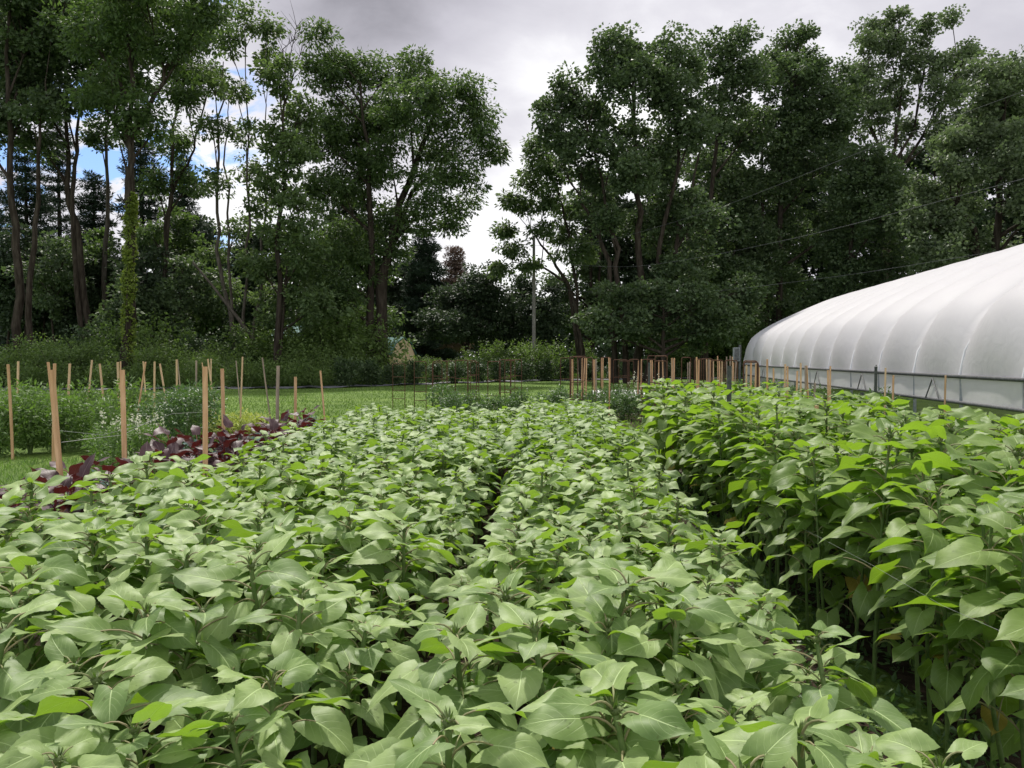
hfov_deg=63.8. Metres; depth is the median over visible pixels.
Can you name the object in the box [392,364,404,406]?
rebar trellis
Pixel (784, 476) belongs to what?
tall sunflower
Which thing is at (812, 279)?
overhead wire
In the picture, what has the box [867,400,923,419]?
tall sunflower
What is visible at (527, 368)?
peony bush
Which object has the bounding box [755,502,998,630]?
trellis twine
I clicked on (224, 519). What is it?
young sunflower
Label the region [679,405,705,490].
tall sunflower
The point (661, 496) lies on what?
young sunflower
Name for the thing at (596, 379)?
wooden stake
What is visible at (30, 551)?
young sunflower
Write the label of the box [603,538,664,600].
young sunflower
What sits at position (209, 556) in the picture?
young sunflower
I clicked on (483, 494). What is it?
young sunflower
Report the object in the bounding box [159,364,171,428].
wooden stake
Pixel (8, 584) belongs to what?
young sunflower
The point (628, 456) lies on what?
young sunflower
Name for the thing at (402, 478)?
young sunflower
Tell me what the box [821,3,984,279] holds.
poplar tree
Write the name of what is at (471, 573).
young sunflower
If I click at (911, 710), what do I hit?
weeds
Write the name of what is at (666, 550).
young sunflower
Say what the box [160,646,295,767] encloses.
young sunflower
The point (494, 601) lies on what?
young sunflower
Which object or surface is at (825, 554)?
tall sunflower
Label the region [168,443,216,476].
amaranth plant
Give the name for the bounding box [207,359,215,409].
wooden stake
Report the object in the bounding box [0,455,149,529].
path grass
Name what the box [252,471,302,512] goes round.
young sunflower
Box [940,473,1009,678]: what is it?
tall sunflower
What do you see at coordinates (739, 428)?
tall sunflower
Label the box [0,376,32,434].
zinnia plant
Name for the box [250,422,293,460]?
amaranth plant
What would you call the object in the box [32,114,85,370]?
pine tree
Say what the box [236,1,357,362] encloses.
ash tree
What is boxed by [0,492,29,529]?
amaranth plant
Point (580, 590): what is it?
young sunflower
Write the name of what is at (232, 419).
lime plant
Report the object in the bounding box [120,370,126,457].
wooden stake
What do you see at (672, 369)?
wooden stake
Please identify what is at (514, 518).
young sunflower
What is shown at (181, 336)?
shrub
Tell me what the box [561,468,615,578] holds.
young sunflower
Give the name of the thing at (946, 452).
tall sunflower
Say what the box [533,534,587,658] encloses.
young sunflower
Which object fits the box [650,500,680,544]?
young sunflower
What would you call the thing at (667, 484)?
young sunflower
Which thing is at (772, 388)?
tall sunflower
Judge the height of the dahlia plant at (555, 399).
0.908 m
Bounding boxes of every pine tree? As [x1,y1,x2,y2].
[0,135,66,353]
[0,205,13,350]
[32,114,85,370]
[64,169,120,264]
[110,122,188,351]
[153,155,213,296]
[186,225,230,350]
[217,244,273,359]
[298,226,354,354]
[387,232,463,367]
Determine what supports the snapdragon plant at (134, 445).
on the ground at (882, 688)
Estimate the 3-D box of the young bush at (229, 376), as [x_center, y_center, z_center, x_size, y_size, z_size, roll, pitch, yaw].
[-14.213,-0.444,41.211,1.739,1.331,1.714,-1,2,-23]
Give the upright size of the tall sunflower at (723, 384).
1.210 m
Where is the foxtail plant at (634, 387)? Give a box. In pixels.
[631,371,643,405]
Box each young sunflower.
[0,469,83,646]
[0,493,78,627]
[0,495,46,647]
[0,518,45,649]
[0,545,41,615]
[0,547,35,650]
[0,553,106,678]
[0,566,110,712]
[0,588,95,677]
[0,594,81,732]
[0,634,152,742]
[0,647,210,767]
[0,711,28,750]
[0,713,39,756]
[1,512,30,599]
[10,515,88,554]
[11,519,116,695]
[13,728,129,767]
[14,563,105,695]
[36,517,153,684]
[43,522,152,677]
[47,581,206,754]
[53,697,260,767]
[54,570,137,688]
[56,484,122,556]
[65,469,156,564]
[72,509,152,576]
[73,507,132,615]
[73,581,184,742]
[74,583,268,760]
[78,504,129,619]
[95,517,159,599]
[95,520,205,733]
[97,474,152,517]
[103,482,162,567]
[107,455,176,521]
[117,524,213,673]
[123,450,177,492]
[129,468,222,534]
[136,544,243,673]
[137,694,301,767]
[138,687,283,767]
[139,638,242,767]
[140,486,181,521]
[143,472,231,533]
[144,454,226,509]
[144,486,243,643]
[149,462,205,494]
[151,509,254,678]
[153,485,257,537]
[155,500,220,654]
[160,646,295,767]
[170,531,323,686]
[173,600,278,749]
[177,537,214,671]
[182,649,353,767]
[185,552,249,688]
[190,528,314,655]
[200,467,217,476]
[207,513,253,632]
[209,471,242,487]
[210,462,248,500]
[210,496,251,530]
[211,495,246,526]
[214,484,261,532]
[215,490,303,534]
[216,455,258,496]
[221,472,259,501]
[222,509,341,601]
[225,505,303,641]
[230,579,362,721]
[231,525,299,700]
[234,461,281,509]
[235,462,306,512]
[242,558,368,762]
[246,487,316,543]
[247,499,299,521]
[249,762,265,767]
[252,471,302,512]
[257,452,290,471]
[261,471,319,522]
[270,549,377,698]
[280,464,338,505]
[282,643,400,767]
[284,501,323,546]
[291,461,357,512]
[292,522,348,579]
[293,503,406,649]
[295,488,352,573]
[295,613,420,767]
[296,515,320,572]
[298,451,350,506]
[300,463,378,546]
[301,488,357,571]
[303,524,354,611]
[304,457,339,487]
[307,487,370,569]
[310,515,409,699]
[311,465,341,491]
[313,589,400,736]
[314,461,338,505]
[330,464,380,510]
[332,457,366,504]
[333,488,419,644]
[333,495,396,607]
[340,510,457,710]
[341,468,380,493]
[344,678,549,767]
[345,570,419,737]
[347,532,444,662]
[348,481,413,561]
[356,453,414,477]
[356,583,442,708]
[358,455,397,476]
[360,526,401,643]
[361,458,402,478]
[361,510,415,593]
[362,470,421,509]
[362,478,407,510]
[365,488,396,585]
[367,603,547,767]
[372,470,431,523]
[377,532,441,656]
[385,479,442,534]
[386,501,431,607]
[387,491,451,580]
[388,462,440,521]
[392,444,446,493]
[394,532,458,650]
[399,491,425,559]
[405,470,442,501]
[406,570,498,718]
[408,508,450,601]
[409,497,473,612]
[414,633,517,764]
[417,444,468,517]
[419,477,451,534]
[419,522,472,603]
[422,503,478,577]
[427,476,449,503]
[429,568,563,720]
[433,467,479,566]
[438,467,479,538]
[441,476,495,568]
[442,569,547,718]
[446,500,490,569]
[450,542,540,662]
[456,449,500,543]
[460,477,495,549]
[460,601,606,751]
[466,514,567,662]
[467,542,519,589]
[467,725,555,767]
[470,530,564,709]
[485,522,538,571]
[488,485,543,591]
[491,480,535,541]
[496,486,527,541]
[497,483,549,530]
[500,451,550,513]
[500,481,549,528]
[501,510,532,602]
[503,528,583,667]
[505,462,531,514]
[513,462,569,588]
[513,462,576,528]
[515,566,576,660]
[516,659,688,767]
[519,661,736,767]
[522,460,577,513]
[522,503,579,609]
[523,586,589,749]
[524,604,580,749]
[525,449,585,488]
[525,516,602,633]
[527,557,723,727]
[528,511,589,554]
[529,552,585,667]
[532,463,577,525]
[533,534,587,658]
[537,594,678,747]
[538,492,596,581]
[547,440,596,506]
[550,529,624,580]
[553,452,592,491]
[553,480,579,508]
[559,449,611,514]
[560,462,616,550]
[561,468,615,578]
[561,545,649,638]
[565,557,741,760]
[569,467,616,528]
[570,491,640,559]
[577,449,601,484]
[582,475,615,521]
[582,481,637,541]
[582,503,633,540]
[582,598,684,699]
[585,506,650,630]
[587,487,629,541]
[587,565,702,699]
[588,439,643,480]
[596,499,652,554]
[598,579,633,728]
[600,478,683,544]
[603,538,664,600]
[604,499,675,577]
[608,591,746,754]
[610,457,650,541]
[620,449,668,507]
[623,462,668,508]
[623,588,777,726]
[623,659,726,761]
[626,472,659,535]
[626,541,677,591]
[626,547,672,581]
[629,590,707,692]
[631,463,692,516]
[632,481,676,552]
[640,521,695,582]
[641,720,866,767]
[643,502,699,555]
[649,552,717,610]
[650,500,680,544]
[652,494,693,537]
[657,495,707,548]
[663,688,790,767]
[669,625,769,721]
[673,524,746,586]
[674,529,723,582]
[675,529,761,660]
[675,531,740,598]
[676,754,720,767]
[680,691,812,767]
[688,565,762,735]
[694,694,881,767]
[703,569,788,659]
[726,583,800,683]
[732,593,791,672]
[740,609,803,707]
[741,620,911,765]
[762,651,861,764]
[806,727,931,767]
[857,754,934,767]
[875,727,987,767]
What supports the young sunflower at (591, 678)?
on the soil bed at (368, 732)
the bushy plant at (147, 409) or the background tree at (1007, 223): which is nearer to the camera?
the bushy plant at (147, 409)
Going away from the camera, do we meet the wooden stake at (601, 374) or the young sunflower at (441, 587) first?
the young sunflower at (441, 587)
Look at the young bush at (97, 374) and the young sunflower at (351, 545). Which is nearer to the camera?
the young sunflower at (351, 545)
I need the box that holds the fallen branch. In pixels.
[192,262,255,340]
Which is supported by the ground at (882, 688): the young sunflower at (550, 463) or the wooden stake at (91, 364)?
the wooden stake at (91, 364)
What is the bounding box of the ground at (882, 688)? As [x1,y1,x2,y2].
[0,362,1021,767]
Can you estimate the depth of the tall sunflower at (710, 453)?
6.87 m
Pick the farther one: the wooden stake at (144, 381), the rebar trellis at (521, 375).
the rebar trellis at (521, 375)
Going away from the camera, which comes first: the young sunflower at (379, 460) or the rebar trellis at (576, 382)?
the young sunflower at (379, 460)
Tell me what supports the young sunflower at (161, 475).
on the soil bed at (368, 732)
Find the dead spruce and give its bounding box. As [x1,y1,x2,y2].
[434,245,473,360]
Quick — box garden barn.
[388,337,416,366]
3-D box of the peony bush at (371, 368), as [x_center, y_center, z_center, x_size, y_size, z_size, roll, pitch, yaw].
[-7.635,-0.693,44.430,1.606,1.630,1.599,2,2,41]
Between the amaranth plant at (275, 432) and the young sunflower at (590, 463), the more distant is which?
the amaranth plant at (275, 432)
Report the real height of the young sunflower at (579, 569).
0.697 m
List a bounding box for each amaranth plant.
[0,476,59,530]
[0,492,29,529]
[19,466,80,521]
[31,453,107,543]
[38,457,108,530]
[81,455,140,515]
[100,470,142,517]
[115,441,159,527]
[135,438,194,533]
[138,448,168,472]
[144,424,200,471]
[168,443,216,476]
[174,425,224,466]
[182,436,225,469]
[200,430,247,471]
[211,414,265,470]
[216,426,254,474]
[217,436,263,475]
[247,419,279,459]
[249,417,289,460]
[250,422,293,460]
[253,420,292,463]
[259,409,293,433]
[284,416,313,453]
[289,405,323,452]
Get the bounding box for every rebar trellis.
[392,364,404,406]
[414,361,426,409]
[432,363,441,403]
[433,361,447,403]
[446,361,454,404]
[455,360,468,403]
[467,360,476,396]
[470,362,478,402]
[487,361,500,405]
[499,359,510,393]
[504,360,514,389]
[510,359,521,396]
[570,357,582,400]
[573,356,585,390]
[577,357,592,400]
[600,357,610,400]
[613,359,627,394]
[618,361,633,396]
[628,359,638,419]
[641,359,654,422]
[647,355,667,396]
[654,361,666,411]
[655,356,667,390]
[681,357,690,384]
[694,359,703,386]
[701,358,712,383]
[711,360,723,381]
[724,360,737,386]
[743,360,757,386]
[743,362,758,392]
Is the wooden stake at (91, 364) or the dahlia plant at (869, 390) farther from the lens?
the dahlia plant at (869, 390)
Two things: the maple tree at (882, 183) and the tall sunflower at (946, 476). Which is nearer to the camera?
the tall sunflower at (946, 476)
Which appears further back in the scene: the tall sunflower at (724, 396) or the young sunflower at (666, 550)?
the tall sunflower at (724, 396)
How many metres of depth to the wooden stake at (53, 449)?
11.48 m
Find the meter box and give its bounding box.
[733,345,740,383]
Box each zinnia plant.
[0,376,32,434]
[0,377,59,440]
[0,381,71,453]
[0,394,36,456]
[18,386,102,452]
[23,382,85,426]
[48,377,116,446]
[66,390,138,452]
[93,373,157,429]
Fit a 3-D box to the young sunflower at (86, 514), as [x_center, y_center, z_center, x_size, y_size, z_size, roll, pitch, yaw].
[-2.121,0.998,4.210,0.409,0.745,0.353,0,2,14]
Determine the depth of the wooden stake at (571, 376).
23.19 m
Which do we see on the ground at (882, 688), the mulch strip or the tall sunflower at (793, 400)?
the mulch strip
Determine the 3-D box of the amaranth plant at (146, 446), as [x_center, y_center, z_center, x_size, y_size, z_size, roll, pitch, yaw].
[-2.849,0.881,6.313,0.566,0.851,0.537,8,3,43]
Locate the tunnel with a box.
[742,244,1023,415]
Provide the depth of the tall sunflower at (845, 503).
4.30 m
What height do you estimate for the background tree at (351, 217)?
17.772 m
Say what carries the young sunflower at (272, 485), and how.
on the soil bed at (368, 732)
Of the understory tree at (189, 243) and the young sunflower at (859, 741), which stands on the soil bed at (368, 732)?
the young sunflower at (859, 741)
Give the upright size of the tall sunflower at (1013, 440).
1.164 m
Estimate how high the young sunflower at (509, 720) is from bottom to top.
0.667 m
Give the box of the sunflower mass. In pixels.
[223,397,666,534]
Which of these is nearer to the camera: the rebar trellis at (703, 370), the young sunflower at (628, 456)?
the young sunflower at (628, 456)
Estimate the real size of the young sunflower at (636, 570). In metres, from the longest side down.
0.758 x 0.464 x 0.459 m
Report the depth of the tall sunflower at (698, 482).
8.05 m
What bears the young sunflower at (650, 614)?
on the soil bed at (368, 732)
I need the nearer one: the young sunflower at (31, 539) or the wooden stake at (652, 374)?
the young sunflower at (31, 539)
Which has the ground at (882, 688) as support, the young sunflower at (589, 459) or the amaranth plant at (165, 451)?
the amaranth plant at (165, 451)
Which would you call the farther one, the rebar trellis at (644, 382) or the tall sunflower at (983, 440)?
the rebar trellis at (644, 382)
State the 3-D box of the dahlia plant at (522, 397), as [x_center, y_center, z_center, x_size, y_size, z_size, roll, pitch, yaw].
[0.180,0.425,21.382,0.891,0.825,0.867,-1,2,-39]
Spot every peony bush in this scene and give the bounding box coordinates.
[329,355,363,386]
[357,357,385,385]
[380,360,407,383]
[405,359,429,384]
[424,360,448,383]
[443,358,469,382]
[462,356,489,382]
[486,358,509,380]
[509,358,535,379]
[533,358,556,379]
[554,358,576,379]
[576,358,599,379]
[604,360,621,378]
[631,356,653,374]
[668,361,680,377]
[688,362,700,377]
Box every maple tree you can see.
[0,0,107,352]
[0,0,139,344]
[68,26,161,307]
[528,19,741,382]
[570,267,770,381]
[672,18,799,379]
[722,18,873,334]
[786,136,921,312]
[881,44,1023,273]
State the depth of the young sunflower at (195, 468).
5.40 m
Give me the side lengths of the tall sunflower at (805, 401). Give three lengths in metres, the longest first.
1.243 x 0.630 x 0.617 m
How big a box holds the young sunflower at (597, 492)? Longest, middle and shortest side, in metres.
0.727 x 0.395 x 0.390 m
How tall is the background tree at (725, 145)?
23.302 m
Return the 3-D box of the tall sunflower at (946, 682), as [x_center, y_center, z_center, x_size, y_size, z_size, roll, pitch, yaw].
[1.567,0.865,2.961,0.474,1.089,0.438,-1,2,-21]
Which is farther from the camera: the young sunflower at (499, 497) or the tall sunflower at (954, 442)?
the young sunflower at (499, 497)
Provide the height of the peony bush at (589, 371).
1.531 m
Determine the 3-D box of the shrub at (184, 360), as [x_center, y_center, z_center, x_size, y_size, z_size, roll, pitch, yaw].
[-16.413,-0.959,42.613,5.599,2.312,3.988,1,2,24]
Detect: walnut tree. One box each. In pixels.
[31,0,253,386]
[282,15,512,368]
[481,132,601,380]
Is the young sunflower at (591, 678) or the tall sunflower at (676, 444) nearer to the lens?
the young sunflower at (591, 678)
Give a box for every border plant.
[740,378,754,388]
[762,378,782,388]
[786,384,804,394]
[877,392,910,413]
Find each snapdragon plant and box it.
[76,418,121,462]
[81,409,136,464]
[95,405,151,462]
[98,413,133,455]
[116,416,151,455]
[127,412,170,458]
[130,414,149,447]
[148,416,171,448]
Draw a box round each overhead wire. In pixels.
[538,91,1023,245]
[540,251,995,294]
[552,178,1023,266]
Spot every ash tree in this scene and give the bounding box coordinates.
[121,15,234,342]
[186,0,291,360]
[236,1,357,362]
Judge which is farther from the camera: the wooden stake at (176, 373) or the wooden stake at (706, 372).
the wooden stake at (706, 372)
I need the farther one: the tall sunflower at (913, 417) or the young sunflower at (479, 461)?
the young sunflower at (479, 461)
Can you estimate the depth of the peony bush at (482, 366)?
50.74 m
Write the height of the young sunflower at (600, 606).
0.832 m
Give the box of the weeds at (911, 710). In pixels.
[644,464,1018,767]
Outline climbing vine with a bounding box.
[119,191,140,379]
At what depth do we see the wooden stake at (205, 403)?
6.77 m
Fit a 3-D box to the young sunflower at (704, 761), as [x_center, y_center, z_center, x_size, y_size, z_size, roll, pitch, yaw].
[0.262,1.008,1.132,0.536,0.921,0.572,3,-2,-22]
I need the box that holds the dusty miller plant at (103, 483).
[65,469,112,499]
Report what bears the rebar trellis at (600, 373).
on the soil bed at (631, 421)
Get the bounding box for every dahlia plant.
[424,383,460,411]
[434,390,467,413]
[456,390,488,414]
[472,392,504,418]
[494,394,521,417]
[503,386,533,410]
[533,384,567,405]
[547,388,573,404]
[561,393,579,401]
[571,386,589,397]
[571,389,608,406]
[589,388,622,417]
[597,383,630,409]
[605,387,637,420]
[626,396,646,415]
[629,384,670,416]
[669,379,695,388]
[760,382,795,402]
[811,383,842,402]
[832,392,859,412]
[864,386,913,409]
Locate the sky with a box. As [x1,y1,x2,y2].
[0,0,1023,356]
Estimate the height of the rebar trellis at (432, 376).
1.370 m
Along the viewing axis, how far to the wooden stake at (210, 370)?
16.06 m
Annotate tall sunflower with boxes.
[635,383,665,471]
[637,379,672,469]
[640,383,667,468]
[642,389,692,480]
[642,393,674,469]
[647,399,687,489]
[651,378,680,448]
[653,398,681,463]
[658,391,699,493]
[666,400,703,491]
[669,388,693,477]
[672,383,694,390]
[673,387,703,467]
[675,407,705,493]
[676,387,716,493]
[676,415,705,509]
[679,397,723,520]
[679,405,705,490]
[686,381,715,436]
[687,387,740,511]
[689,398,723,518]
[689,406,734,512]
[690,421,716,504]
[691,392,725,503]
[691,407,747,541]
[691,410,742,512]
[692,395,732,490]
[696,415,735,524]
[698,396,787,550]
[701,380,720,387]
[702,405,757,536]
[703,410,749,512]
[706,415,749,525]
[710,382,735,390]
[711,407,805,566]
[715,386,734,395]
[717,401,764,533]
[720,429,766,554]
[725,393,768,495]
[728,429,765,561]
[729,431,796,589]
[730,397,780,506]
[732,382,750,390]
[733,396,785,414]
[734,386,763,400]
[735,391,749,400]
[735,399,770,512]
[735,401,804,581]
[738,424,801,563]
[740,426,811,588]
[741,425,823,609]
[746,413,796,559]
[750,385,788,404]
[754,404,826,565]
[755,394,783,416]
[760,409,831,550]
[762,380,789,395]
[763,389,789,408]
[765,439,841,629]
[767,427,829,591]
[767,441,854,645]
[775,388,802,397]
[777,434,843,611]
[779,399,797,405]
[784,431,837,583]
[789,397,827,409]
[791,397,852,572]
[793,389,812,404]
[794,418,838,565]
[796,436,887,623]
[797,439,870,583]
[805,442,874,622]
[809,390,857,436]
[809,442,916,652]
[810,436,861,586]
[813,418,953,686]
[821,427,866,564]
[822,392,880,431]
[823,406,870,436]
[823,452,858,580]
[825,396,890,436]
[828,414,873,430]
[831,391,869,420]
[833,414,935,669]
[835,417,895,449]
[835,423,907,614]
[838,421,903,454]
[848,450,904,645]
[851,437,906,627]
[852,453,905,653]
[857,396,886,420]
[859,400,890,418]
[859,432,901,536]
[863,447,950,670]
[863,455,970,716]
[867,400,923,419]
[867,480,974,734]
[868,475,1008,766]
[869,396,926,423]
[874,404,910,421]
[882,431,924,459]
[885,406,977,644]
[886,410,924,434]
[886,425,987,662]
[888,442,1012,667]
[891,498,1023,767]
[893,423,919,434]
[898,422,967,532]
[903,416,998,508]
[905,414,928,434]
[906,407,933,434]
[906,432,949,521]
[912,419,1014,654]
[912,457,1023,728]
[914,405,986,444]
[915,502,1023,767]
[916,465,971,659]
[921,494,1021,767]
[923,489,1023,753]
[933,420,1004,446]
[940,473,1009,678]
[947,434,1023,479]
[947,494,1023,761]
[948,434,1023,710]
[954,412,1023,475]
[966,414,1012,437]
[968,414,1023,474]
[971,468,1022,650]
[974,424,1010,437]
[977,419,1023,460]
[985,482,1023,743]
[989,416,1023,479]
[993,593,1023,718]
[1000,477,1023,549]
[1003,524,1023,583]
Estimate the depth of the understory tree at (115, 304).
49.41 m
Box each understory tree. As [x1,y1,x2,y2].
[0,222,64,349]
[0,248,48,351]
[0,256,76,347]
[1,230,98,349]
[33,292,97,349]
[59,226,124,339]
[59,253,145,322]
[80,272,164,341]
[104,241,188,330]
[136,253,234,338]
[136,271,186,338]
[144,204,206,344]
[156,284,238,345]
[186,264,247,343]
[225,274,295,337]
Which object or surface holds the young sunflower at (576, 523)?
on the soil bed at (368, 732)
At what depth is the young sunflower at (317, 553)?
3.28 m
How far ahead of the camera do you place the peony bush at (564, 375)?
55.37 m
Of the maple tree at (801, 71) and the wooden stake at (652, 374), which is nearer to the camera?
the wooden stake at (652, 374)
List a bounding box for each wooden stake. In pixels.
[6,364,13,459]
[16,361,18,432]
[47,362,51,411]
[49,370,66,518]
[52,364,55,460]
[67,364,70,406]
[87,360,92,414]
[99,364,103,402]
[117,362,120,413]
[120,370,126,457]
[134,362,146,433]
[142,361,146,406]
[153,362,155,416]
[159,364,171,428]
[176,360,177,389]
[195,360,196,387]
[202,367,207,476]
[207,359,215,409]
[210,359,211,387]
[220,369,224,429]
[236,361,239,404]
[240,357,242,417]
[262,358,270,417]
[276,366,279,421]
[294,377,296,422]
[320,371,325,422]
[571,359,571,393]
[572,359,572,395]
[583,358,584,391]
[585,358,586,396]
[593,359,594,390]
[595,359,596,401]
[601,358,601,405]
[602,358,603,399]
[608,358,609,414]
[637,361,638,400]
[639,359,641,415]
[651,360,652,389]
[671,358,672,391]
[673,358,674,388]
[696,357,697,387]
[698,360,699,387]
[706,359,707,387]
[708,359,709,387]
[732,363,733,392]
[734,362,736,391]
[745,365,746,386]
[750,361,751,386]
[755,363,756,387]
[766,359,767,387]
[784,364,785,396]
[786,366,788,397]
[796,371,797,393]
[800,363,801,391]
[805,365,806,397]
[806,365,808,397]
[813,383,815,397]
[827,370,828,403]
[829,366,830,403]
[884,368,886,414]
[892,375,894,405]
[944,375,946,411]
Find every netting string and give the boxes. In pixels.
[61,418,154,442]
[66,412,198,434]
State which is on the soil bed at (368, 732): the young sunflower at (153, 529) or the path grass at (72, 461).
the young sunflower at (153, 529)
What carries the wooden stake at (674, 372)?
on the soil bed at (631, 421)
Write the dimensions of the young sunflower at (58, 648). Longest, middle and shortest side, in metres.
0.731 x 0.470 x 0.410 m
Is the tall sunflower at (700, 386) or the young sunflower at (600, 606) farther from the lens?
the tall sunflower at (700, 386)
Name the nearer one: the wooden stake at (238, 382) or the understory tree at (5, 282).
the wooden stake at (238, 382)
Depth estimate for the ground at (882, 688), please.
21.25 m
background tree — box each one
[149,214,231,271]
[224,214,291,317]
[318,189,391,355]
[374,246,417,337]
[570,163,658,345]
[632,144,707,353]
[681,120,774,317]
[765,115,841,318]
[816,145,910,296]
[892,145,991,274]
[973,156,1023,250]
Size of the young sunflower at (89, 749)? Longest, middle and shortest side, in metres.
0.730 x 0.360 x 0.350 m
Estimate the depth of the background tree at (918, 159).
70.75 m
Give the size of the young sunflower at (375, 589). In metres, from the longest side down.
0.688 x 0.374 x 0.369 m
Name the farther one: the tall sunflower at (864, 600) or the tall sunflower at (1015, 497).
the tall sunflower at (864, 600)
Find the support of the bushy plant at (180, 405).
on the ground at (882, 688)
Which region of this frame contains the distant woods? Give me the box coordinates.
[0,284,773,370]
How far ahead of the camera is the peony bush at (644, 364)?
58.54 m
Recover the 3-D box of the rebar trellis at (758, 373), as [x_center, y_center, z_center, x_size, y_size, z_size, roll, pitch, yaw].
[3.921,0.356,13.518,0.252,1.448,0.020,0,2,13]
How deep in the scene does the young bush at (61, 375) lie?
39.48 m
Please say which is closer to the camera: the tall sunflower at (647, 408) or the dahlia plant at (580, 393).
the tall sunflower at (647, 408)
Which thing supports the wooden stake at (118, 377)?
on the ground at (882, 688)
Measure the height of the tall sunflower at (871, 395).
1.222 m
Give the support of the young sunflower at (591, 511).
on the soil bed at (368, 732)
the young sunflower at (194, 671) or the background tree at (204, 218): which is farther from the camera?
the background tree at (204, 218)
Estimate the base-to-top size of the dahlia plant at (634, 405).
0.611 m
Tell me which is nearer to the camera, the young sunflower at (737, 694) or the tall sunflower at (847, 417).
the young sunflower at (737, 694)
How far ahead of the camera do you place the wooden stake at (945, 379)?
14.95 m
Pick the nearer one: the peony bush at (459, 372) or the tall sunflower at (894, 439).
the tall sunflower at (894, 439)
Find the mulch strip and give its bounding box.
[0,377,742,389]
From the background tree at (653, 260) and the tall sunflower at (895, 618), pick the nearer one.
the tall sunflower at (895, 618)
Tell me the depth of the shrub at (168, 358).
43.92 m
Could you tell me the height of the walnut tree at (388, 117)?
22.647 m
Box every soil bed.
[8,454,904,767]
[480,404,644,427]
[678,469,1021,767]
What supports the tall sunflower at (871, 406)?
on the soil bed at (907, 680)
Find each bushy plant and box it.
[133,383,200,445]
[149,381,229,448]
[157,385,202,438]
[172,379,228,439]
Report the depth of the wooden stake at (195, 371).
19.18 m
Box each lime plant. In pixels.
[208,416,237,440]
[218,416,249,439]
[225,412,238,424]
[227,407,256,429]
[233,414,264,439]
[237,411,270,431]
[246,411,263,424]
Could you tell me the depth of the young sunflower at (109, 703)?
1.95 m
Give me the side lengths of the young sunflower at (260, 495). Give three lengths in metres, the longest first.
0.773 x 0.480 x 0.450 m
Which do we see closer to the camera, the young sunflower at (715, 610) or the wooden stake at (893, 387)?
the young sunflower at (715, 610)
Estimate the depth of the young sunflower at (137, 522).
4.04 m
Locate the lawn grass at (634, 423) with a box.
[3,379,858,445]
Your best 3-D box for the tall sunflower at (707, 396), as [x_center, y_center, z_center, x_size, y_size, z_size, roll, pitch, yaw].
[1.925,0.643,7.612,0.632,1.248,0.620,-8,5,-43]
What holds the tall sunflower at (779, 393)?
on the soil bed at (907, 680)
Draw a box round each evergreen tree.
[408,259,529,365]
[487,273,572,357]
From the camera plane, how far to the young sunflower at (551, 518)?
4.67 m
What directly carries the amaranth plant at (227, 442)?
on the ground at (882, 688)
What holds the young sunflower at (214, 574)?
on the soil bed at (368, 732)
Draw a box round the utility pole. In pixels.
[532,235,535,379]
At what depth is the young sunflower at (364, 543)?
4.39 m
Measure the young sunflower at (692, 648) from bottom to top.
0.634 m
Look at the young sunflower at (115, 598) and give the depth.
2.38 m
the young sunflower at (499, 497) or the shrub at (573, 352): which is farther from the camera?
the shrub at (573, 352)
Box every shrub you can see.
[0,336,56,387]
[0,336,114,386]
[0,344,37,375]
[1,346,48,379]
[3,359,51,386]
[11,331,78,378]
[37,334,120,385]
[53,337,102,369]
[62,321,137,358]
[70,356,119,386]
[85,338,178,386]
[86,308,183,374]
[107,326,195,377]
[109,338,189,385]
[146,339,225,369]
[148,344,239,386]
[168,326,265,371]
[197,348,260,384]
[204,326,272,370]
[217,321,324,369]
[238,369,262,386]
[246,320,330,384]
[251,302,394,384]
[259,361,288,385]
[269,335,356,384]
[283,313,428,375]
[299,353,343,385]
[312,342,384,384]
[358,365,387,384]
[377,354,387,368]
[389,359,408,366]
[409,354,449,374]
[441,356,467,370]
[461,338,517,379]
[484,343,531,373]
[507,334,574,379]
[516,345,559,376]
[543,339,599,372]
[589,347,632,373]
[620,345,670,372]
[653,322,743,371]
[654,341,699,376]
[681,314,756,371]
[686,316,764,373]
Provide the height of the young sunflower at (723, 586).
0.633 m
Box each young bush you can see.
[1,359,47,388]
[43,360,86,389]
[83,358,126,387]
[122,362,158,387]
[157,362,189,387]
[185,357,219,387]
[213,363,244,387]
[231,356,268,386]
[251,357,289,386]
[280,357,314,387]
[306,365,334,385]
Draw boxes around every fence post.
[648,363,649,405]
[726,366,731,513]
[874,365,877,392]
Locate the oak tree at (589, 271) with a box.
[536,167,617,360]
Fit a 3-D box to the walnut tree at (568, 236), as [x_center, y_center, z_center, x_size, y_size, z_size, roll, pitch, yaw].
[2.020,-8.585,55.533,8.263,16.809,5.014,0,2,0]
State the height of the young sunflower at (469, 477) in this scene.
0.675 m
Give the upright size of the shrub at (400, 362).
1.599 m
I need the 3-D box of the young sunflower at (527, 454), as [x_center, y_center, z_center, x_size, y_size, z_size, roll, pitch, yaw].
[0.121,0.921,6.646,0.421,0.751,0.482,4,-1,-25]
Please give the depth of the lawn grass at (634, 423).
29.03 m
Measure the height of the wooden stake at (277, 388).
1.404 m
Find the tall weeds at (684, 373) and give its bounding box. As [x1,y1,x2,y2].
[0,370,742,387]
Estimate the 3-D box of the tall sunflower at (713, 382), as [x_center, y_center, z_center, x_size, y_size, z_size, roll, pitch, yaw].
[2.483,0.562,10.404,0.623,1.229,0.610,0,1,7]
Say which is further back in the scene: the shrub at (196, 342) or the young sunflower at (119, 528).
the shrub at (196, 342)
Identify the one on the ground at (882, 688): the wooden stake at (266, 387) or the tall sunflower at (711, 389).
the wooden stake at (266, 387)
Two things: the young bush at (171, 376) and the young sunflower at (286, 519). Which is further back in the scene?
the young bush at (171, 376)
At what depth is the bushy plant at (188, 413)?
14.19 m
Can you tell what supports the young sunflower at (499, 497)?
on the soil bed at (368, 732)
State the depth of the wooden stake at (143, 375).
14.30 m

